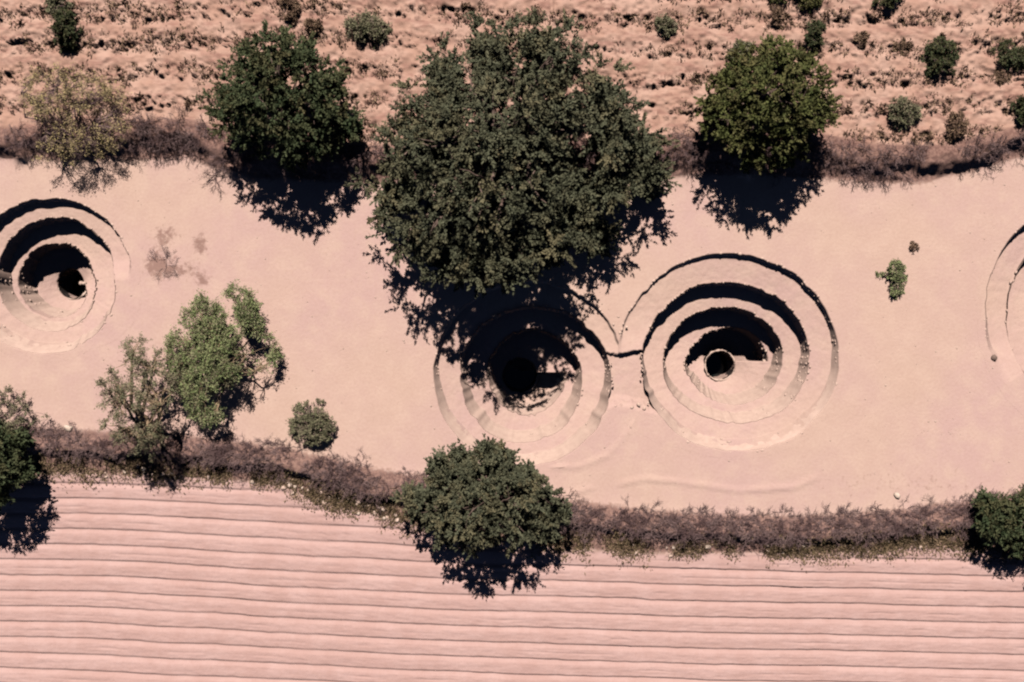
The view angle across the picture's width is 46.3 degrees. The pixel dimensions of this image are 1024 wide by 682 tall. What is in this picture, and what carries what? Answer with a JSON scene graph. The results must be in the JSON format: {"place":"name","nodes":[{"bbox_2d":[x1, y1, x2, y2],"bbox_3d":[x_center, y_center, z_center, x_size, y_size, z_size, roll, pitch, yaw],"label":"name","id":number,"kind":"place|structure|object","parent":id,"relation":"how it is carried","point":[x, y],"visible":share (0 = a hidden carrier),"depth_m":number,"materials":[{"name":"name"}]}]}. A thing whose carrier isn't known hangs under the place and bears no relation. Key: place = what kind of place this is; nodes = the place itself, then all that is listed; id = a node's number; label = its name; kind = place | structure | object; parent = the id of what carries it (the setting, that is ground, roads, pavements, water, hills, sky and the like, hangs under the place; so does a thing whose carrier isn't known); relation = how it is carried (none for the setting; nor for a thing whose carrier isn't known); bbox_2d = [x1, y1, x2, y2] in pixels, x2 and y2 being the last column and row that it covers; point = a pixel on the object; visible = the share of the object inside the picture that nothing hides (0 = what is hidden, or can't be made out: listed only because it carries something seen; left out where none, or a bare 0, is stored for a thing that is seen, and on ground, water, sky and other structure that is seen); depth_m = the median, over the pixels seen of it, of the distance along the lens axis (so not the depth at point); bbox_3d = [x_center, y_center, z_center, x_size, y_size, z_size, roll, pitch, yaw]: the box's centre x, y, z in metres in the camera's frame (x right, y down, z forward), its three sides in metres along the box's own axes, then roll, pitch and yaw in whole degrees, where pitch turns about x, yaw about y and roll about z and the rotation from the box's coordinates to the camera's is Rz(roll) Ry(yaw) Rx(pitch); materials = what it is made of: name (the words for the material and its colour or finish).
{"place":"outdoors","nodes":[
{"label":"outdoors","id":0,"kind":"place"},
{"bbox_2d":[0,155,1023,518],"bbox_3d":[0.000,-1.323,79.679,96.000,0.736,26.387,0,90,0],"label":"sandy ground","id":1,"kind":"structure","parent":0,"point":[354,359],"depth_m":80.00,"materials":[{"name":"beige sand"}]},
{"bbox_2d":[0,384,50,432],"bbox_3d":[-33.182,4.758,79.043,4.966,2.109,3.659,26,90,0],"label":"tangled shrub","id":2,"kind":"object","parent":1,"relation":"on","point":[21,418],"visible":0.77,"depth_m":78.78,"materials":[{"name":"green plant"}]},
{"bbox_2d":[64,425,72,431],"bbox_3d":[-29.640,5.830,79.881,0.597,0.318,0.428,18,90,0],"label":"stone","id":3,"kind":"object","parent":1,"relation":"on","point":[68,428],"visible":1,"depth_m":79.79,"materials":[{"name":"white stone"}]},
{"bbox_2d":[0,190,140,361],"bbox_3d":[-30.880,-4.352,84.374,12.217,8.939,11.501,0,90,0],"label":"spiral well","id":4,"kind":"object","parent":1,"relation":"in","point":[69,274],"visible":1,"depth_m":81.54,"materials":[{"name":"stone"}]},
{"bbox_2d":[94,331,189,462],"bbox_3d":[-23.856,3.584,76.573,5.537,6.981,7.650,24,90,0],"label":"sparse tree","id":5,"kind":"object","parent":1,"relation":"on","point":[148,429],"visible":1,"depth_m":75.87,"materials":[{"name":"green plant"}]},
{"bbox_2d":[147,245,180,279],"bbox_3d":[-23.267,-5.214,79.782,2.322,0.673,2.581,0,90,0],"label":"dead shrub","id":6,"kind":"object","parent":1,"relation":"on","point":[166,254],"visible":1,"depth_m":79.84,"materials":[{"name":"plant"}]},
{"bbox_2d":[200,162,223,193],"bbox_3d":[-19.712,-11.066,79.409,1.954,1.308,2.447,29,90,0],"label":"dead shrub","id":7,"kind":"object","parent":1,"relation":"on","point":[212,171],"visible":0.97,"depth_m":79.38,"materials":[{"name":"plant"}]},
{"bbox_2d":[160,279,284,428],"bbox_3d":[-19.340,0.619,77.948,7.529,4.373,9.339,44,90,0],"label":"lacy tree","id":8,"kind":"object","parent":1,"relation":"on","point":[205,330],"visible":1,"depth_m":77.38,"materials":[{"name":"green plant"}]},
{"bbox_2d":[285,398,336,446],"bbox_3d":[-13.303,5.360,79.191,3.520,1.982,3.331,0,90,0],"label":"round shrub","id":9,"kind":"object","parent":1,"relation":"on","point":[308,420],"visible":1,"depth_m":79.03,"materials":[{"name":"green plant"}]},
{"bbox_2d":[343,6,681,298],"bbox_3d":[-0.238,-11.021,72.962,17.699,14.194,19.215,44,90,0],"label":"huge tree","id":10,"kind":"object","parent":1,"relation":"on","point":[444,244],"visible":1,"depth_m":72.16,"materials":[{"name":"green plant"}]},
{"bbox_2d":[425,272,623,472],"bbox_3d":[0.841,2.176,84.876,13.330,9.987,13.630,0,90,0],"label":"spiral well","id":11,"kind":"object","parent":1,"relation":"in","point":[527,371],"visible":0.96,"depth_m":81.66,"materials":[{"name":"stone"}]},
{"bbox_2d":[613,245,846,459],"bbox_3d":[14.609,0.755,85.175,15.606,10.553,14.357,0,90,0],"label":"spiral well","id":12,"kind":"object","parent":1,"relation":"in","point":[734,352],"visible":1,"depth_m":81.06,"materials":[{"name":"stone"}]},
{"bbox_2d":[875,258,907,299],"bbox_3d":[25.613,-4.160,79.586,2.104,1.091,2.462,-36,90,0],"label":"weed","id":13,"kind":"object","parent":1,"relation":"on","point":[897,277],"visible":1,"depth_m":79.61,"materials":[{"name":"green plant"}]},
{"bbox_2d":[894,492,899,498],"bbox_3d":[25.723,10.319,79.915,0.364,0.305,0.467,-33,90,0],"label":"stone","id":14,"kind":"object","parent":1,"relation":"on","point":[897,495],"visible":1,"depth_m":79.84,"materials":[{"name":"white stone"}]},
{"bbox_2d":[909,241,919,251],"bbox_3d":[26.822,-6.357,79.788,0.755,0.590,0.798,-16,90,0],"label":"dry sprig","id":15,"kind":"object","parent":1,"relation":"on","point":[913,246],"visible":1,"depth_m":79.82,"materials":[{"name":"brown plant"}]},
{"bbox_2d":[977,216,1023,415],"bbox_3d":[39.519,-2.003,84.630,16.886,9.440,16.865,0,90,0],"label":"spiral well","id":16,"kind":"object","parent":1,"relation":"in","point":[1000,314],"visible":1,"depth_m":80.70,"materials":[{"name":"stone"}]},
{"bbox_2d":[991,354,996,360],"bbox_3d":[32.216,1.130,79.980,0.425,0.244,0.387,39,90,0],"label":"stone","id":17,"kind":"object","parent":16,"relation":"on","point":[994,357],"visible":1,"depth_m":79.90,"materials":[{"name":"grey stone"}]},
{"bbox_2d":[0,476,1023,681],"bbox_3d":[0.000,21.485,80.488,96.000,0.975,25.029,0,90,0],"label":"field","id":18,"kind":"structure","parent":0,"point":[116,581],"depth_m":80.75,"materials":[{"name":"beige soil"}]},
{"bbox_2d":[0,0,1023,146],"bbox_3d":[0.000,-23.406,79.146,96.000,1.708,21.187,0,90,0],"label":"field","id":19,"kind":"structure","parent":0,"point":[417,26],"depth_m":78.98,"materials":[{"name":"beige soil"}]},
{"bbox_2d":[15,19,24,27],"bbox_3d":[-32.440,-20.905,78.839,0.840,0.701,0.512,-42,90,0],"label":"dry tuft","id":20,"kind":"object","parent":19,"relation":"on","point":[20,22],"visible":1,"depth_m":78.75,"materials":[{"name":"brown plant"}]},
{"bbox_2d":[42,0,74,14],"bbox_3d":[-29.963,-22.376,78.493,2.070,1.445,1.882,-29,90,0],"label":"field shrub","id":21,"kind":"object","parent":19,"relation":"on","point":[51,4],"visible":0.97,"depth_m":78.64,"materials":[{"name":"green plant"}]},
{"bbox_2d":[47,7,83,52],"bbox_3d":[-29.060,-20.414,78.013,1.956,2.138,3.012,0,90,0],"label":"field shrub","id":22,"kind":"object","parent":19,"relation":"on","point":[65,42],"visible":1,"depth_m":77.96,"materials":[{"name":"green plant"}]},
{"bbox_2d":[135,92,144,99],"bbox_3d":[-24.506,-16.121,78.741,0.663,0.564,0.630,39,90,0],"label":"dry tuft","id":23,"kind":"object","parent":19,"relation":"on","point":[140,95],"visible":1,"depth_m":78.78,"materials":[{"name":"brown plant"}]},
{"bbox_2d":[195,19,365,173],"bbox_3d":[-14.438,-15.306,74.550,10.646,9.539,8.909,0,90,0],"label":"broad tree","id":24,"kind":"object","parent":19,"relation":"on","point":[241,104],"visible":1,"depth_m":73.34,"materials":[{"name":"green plant"}]},
{"bbox_2d":[275,0,302,25],"bbox_3d":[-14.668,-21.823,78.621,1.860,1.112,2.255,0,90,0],"label":"field shrub","id":25,"kind":"object","parent":19,"relation":"on","point":[293,13],"visible":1,"depth_m":78.57,"materials":[{"name":"brown plant"}]},
{"bbox_2d":[303,16,323,32],"bbox_3d":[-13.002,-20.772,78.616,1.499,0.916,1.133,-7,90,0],"label":"field shrub","id":26,"kind":"object","parent":19,"relation":"on","point":[310,24],"visible":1,"depth_m":78.52,"materials":[{"name":"brown plant"}]},
{"bbox_2d":[342,8,392,48],"bbox_3d":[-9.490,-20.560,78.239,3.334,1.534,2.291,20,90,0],"label":"field shrub","id":27,"kind":"object","parent":19,"relation":"on","point":[363,27],"visible":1,"depth_m":78.23,"materials":[{"name":"green plant"}]},
{"bbox_2d":[0,0,1023,144],"bbox_3d":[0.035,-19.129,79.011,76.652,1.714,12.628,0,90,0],"label":"stubble","id":28,"kind":"object","parent":19,"relation":"on","point":[536,7],"visible":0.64,"depth_m":78.93,"materials":[{"name":"brown plant"}]},
{"bbox_2d":[654,12,677,37],"bbox_3d":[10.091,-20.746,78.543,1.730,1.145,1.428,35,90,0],"label":"field shrub","id":29,"kind":"object","parent":19,"relation":"on","point":[669,23],"visible":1,"depth_m":78.49,"materials":[{"name":"green plant"}]},
{"bbox_2d":[725,38,752,60],"bbox_3d":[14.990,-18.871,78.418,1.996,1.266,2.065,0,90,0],"label":"field shrub","id":30,"kind":"object","parent":19,"relation":"on","point":[736,44],"visible":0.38,"depth_m":78.33,"materials":[{"name":"green plant"}]},
{"bbox_2d":[693,32,843,174],"bbox_3d":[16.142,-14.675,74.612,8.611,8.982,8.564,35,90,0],"label":"olive tree","id":31,"kind":"object","parent":19,"relation":"on","point":[738,88],"visible":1,"depth_m":73.47,"materials":[{"name":"green plant"}]},
{"bbox_2d":[768,3,784,28],"bbox_3d":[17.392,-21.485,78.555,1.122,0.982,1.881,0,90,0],"label":"field shrub","id":32,"kind":"object","parent":19,"relation":"on","point":[777,14],"visible":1,"depth_m":78.46,"materials":[{"name":"brown plant"}]},
{"bbox_2d":[769,0,822,12],"bbox_3d":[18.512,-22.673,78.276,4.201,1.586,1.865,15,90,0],"label":"field shrub","id":33,"kind":"object","parent":19,"relation":"on","point":[809,4],"visible":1,"depth_m":78.45,"materials":[{"name":"green plant"}]},
{"bbox_2d":[804,19,826,51],"bbox_3d":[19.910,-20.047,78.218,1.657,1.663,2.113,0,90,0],"label":"field shrub","id":34,"kind":"object","parent":19,"relation":"on","point":[813,37],"visible":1,"depth_m":78.12,"materials":[{"name":"green plant"}]},
{"bbox_2d":[823,10,830,19],"bbox_3d":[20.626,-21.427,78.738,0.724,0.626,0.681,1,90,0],"label":"dry tuft","id":35,"kind":"object","parent":19,"relation":"on","point":[827,13],"visible":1,"depth_m":78.69,"materials":[{"name":"brown plant"}]},
{"bbox_2d":[853,30,869,48],"bbox_3d":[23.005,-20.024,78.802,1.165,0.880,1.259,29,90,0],"label":"field shrub","id":36,"kind":"object","parent":19,"relation":"on","point":[863,37],"visible":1,"depth_m":78.74,"materials":[{"name":"brown plant"}]},
{"bbox_2d":[871,0,900,8],"bbox_3d":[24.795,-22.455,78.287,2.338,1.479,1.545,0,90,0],"label":"field shrub","id":37,"kind":"object","parent":19,"relation":"on","point":[889,4],"visible":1,"depth_m":78.31,"materials":[{"name":"green plant"}]},
{"bbox_2d":[891,37,913,56],"bbox_3d":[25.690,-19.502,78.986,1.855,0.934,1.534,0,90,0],"label":"field shrub","id":38,"kind":"object","parent":19,"relation":"on","point":[903,46],"visible":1,"depth_m":78.92,"materials":[{"name":"brown plant"}]},
{"bbox_2d":[886,95,921,130],"bbox_3d":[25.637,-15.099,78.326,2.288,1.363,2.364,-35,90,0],"label":"field shrub","id":39,"kind":"object","parent":19,"relation":"on","point":[913,108],"visible":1,"depth_m":78.23,"materials":[{"name":"green plant"}]},
{"bbox_2d":[919,36,960,78],"bbox_3d":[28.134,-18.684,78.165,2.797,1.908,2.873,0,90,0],"label":"field shrub","id":40,"kind":"object","parent":19,"relation":"on","point":[936,54],"visible":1,"depth_m":78.06,"materials":[{"name":"green plant"}]},
{"bbox_2d":[944,110,968,142],"bbox_3d":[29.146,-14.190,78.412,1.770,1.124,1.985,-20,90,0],"label":"field shrub","id":41,"kind":"object","parent":19,"relation":"on","point":[956,118],"visible":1,"depth_m":78.29,"materials":[{"name":"brown plant"}]},
{"bbox_2d":[983,69,1012,85],"bbox_3d":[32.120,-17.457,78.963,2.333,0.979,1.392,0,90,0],"label":"field shrub","id":42,"kind":"object","parent":19,"relation":"on","point":[999,74],"visible":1,"depth_m":78.86,"materials":[{"name":"brown plant"}]},
{"bbox_2d":[989,37,1023,71],"bbox_3d":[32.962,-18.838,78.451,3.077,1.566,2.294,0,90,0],"label":"field shrub","id":43,"kind":"object","parent":19,"relation":"on","point":[1006,59],"visible":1,"depth_m":78.39,"materials":[{"name":"green plant"}]},
{"bbox_2d":[1007,94,1023,125],"bbox_3d":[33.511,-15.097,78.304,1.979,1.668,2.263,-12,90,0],"label":"field shrub","id":44,"kind":"object","parent":19,"relation":"on","point":[1019,103],"visible":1,"depth_m":78.28,"materials":[{"name":"green plant"}]},
{"bbox_2d":[0,120,1023,182],"bbox_3d":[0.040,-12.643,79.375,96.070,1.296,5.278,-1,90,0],"label":"bank","id":45,"kind":"structure","parent":0,"point":[944,160],"depth_m":79.25,"materials":[{"name":"brown soil"}]},
{"bbox_2d":[14,62,135,169],"bbox_3d":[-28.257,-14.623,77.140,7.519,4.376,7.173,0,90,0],"label":"airy tree","id":46,"kind":"object","parent":45,"relation":"on","point":[84,104],"visible":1,"depth_m":77.03,"materials":[{"name":"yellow plant"}]},
{"bbox_2d":[2,107,1023,188],"bbox_3d":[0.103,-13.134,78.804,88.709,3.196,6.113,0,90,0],"label":"dry brush","id":47,"kind":"object","parent":45,"relation":"on","point":[236,152],"visible":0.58,"depth_m":78.66,"materials":[{"name":"brown plant"}]},
{"bbox_2d":[1,429,1023,574],"bbox_3d":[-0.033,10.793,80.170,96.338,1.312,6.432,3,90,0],"label":"bank","id":48,"kind":"structure","parent":0,"point":[662,550],"depth_m":79.91,"materials":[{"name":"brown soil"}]},
{"bbox_2d":[0,419,39,510],"bbox_3d":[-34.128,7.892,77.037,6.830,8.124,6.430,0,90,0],"label":"edge tree","id":49,"kind":"object","parent":48,"relation":"on","point":[19,441],"visible":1,"depth_m":76.64,"materials":[{"name":"green plant"}]},
{"bbox_2d":[390,433,572,560],"bbox_3d":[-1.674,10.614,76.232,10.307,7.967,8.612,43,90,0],"label":"round tree","id":50,"kind":"object","parent":48,"relation":"on","point":[454,474],"visible":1,"depth_m":75.62,"materials":[{"name":"green plant"}]},
{"bbox_2d":[5,414,1023,552],"bbox_3d":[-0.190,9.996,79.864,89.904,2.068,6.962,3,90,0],"label":"dry brush","id":51,"kind":"object","parent":48,"relation":"on","point":[222,450],"visible":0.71,"depth_m":79.56,"materials":[{"name":"brown plant"}]},
{"bbox_2d":[970,483,1023,559],"bbox_3d":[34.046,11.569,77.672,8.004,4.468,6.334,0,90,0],"label":"edge tree","id":52,"kind":"object","parent":48,"relation":"on","point":[991,521],"visible":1,"depth_m":77.41,"materials":[{"name":"green plant"}]},
{"bbox_2d":[17,162,1009,510],"bbox_3d":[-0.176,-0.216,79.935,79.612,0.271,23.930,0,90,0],"label":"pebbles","id":53,"kind":"object","parent":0,"point":[585,270],"visible":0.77,"depth_m":79.97,"materials":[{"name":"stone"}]}
]}

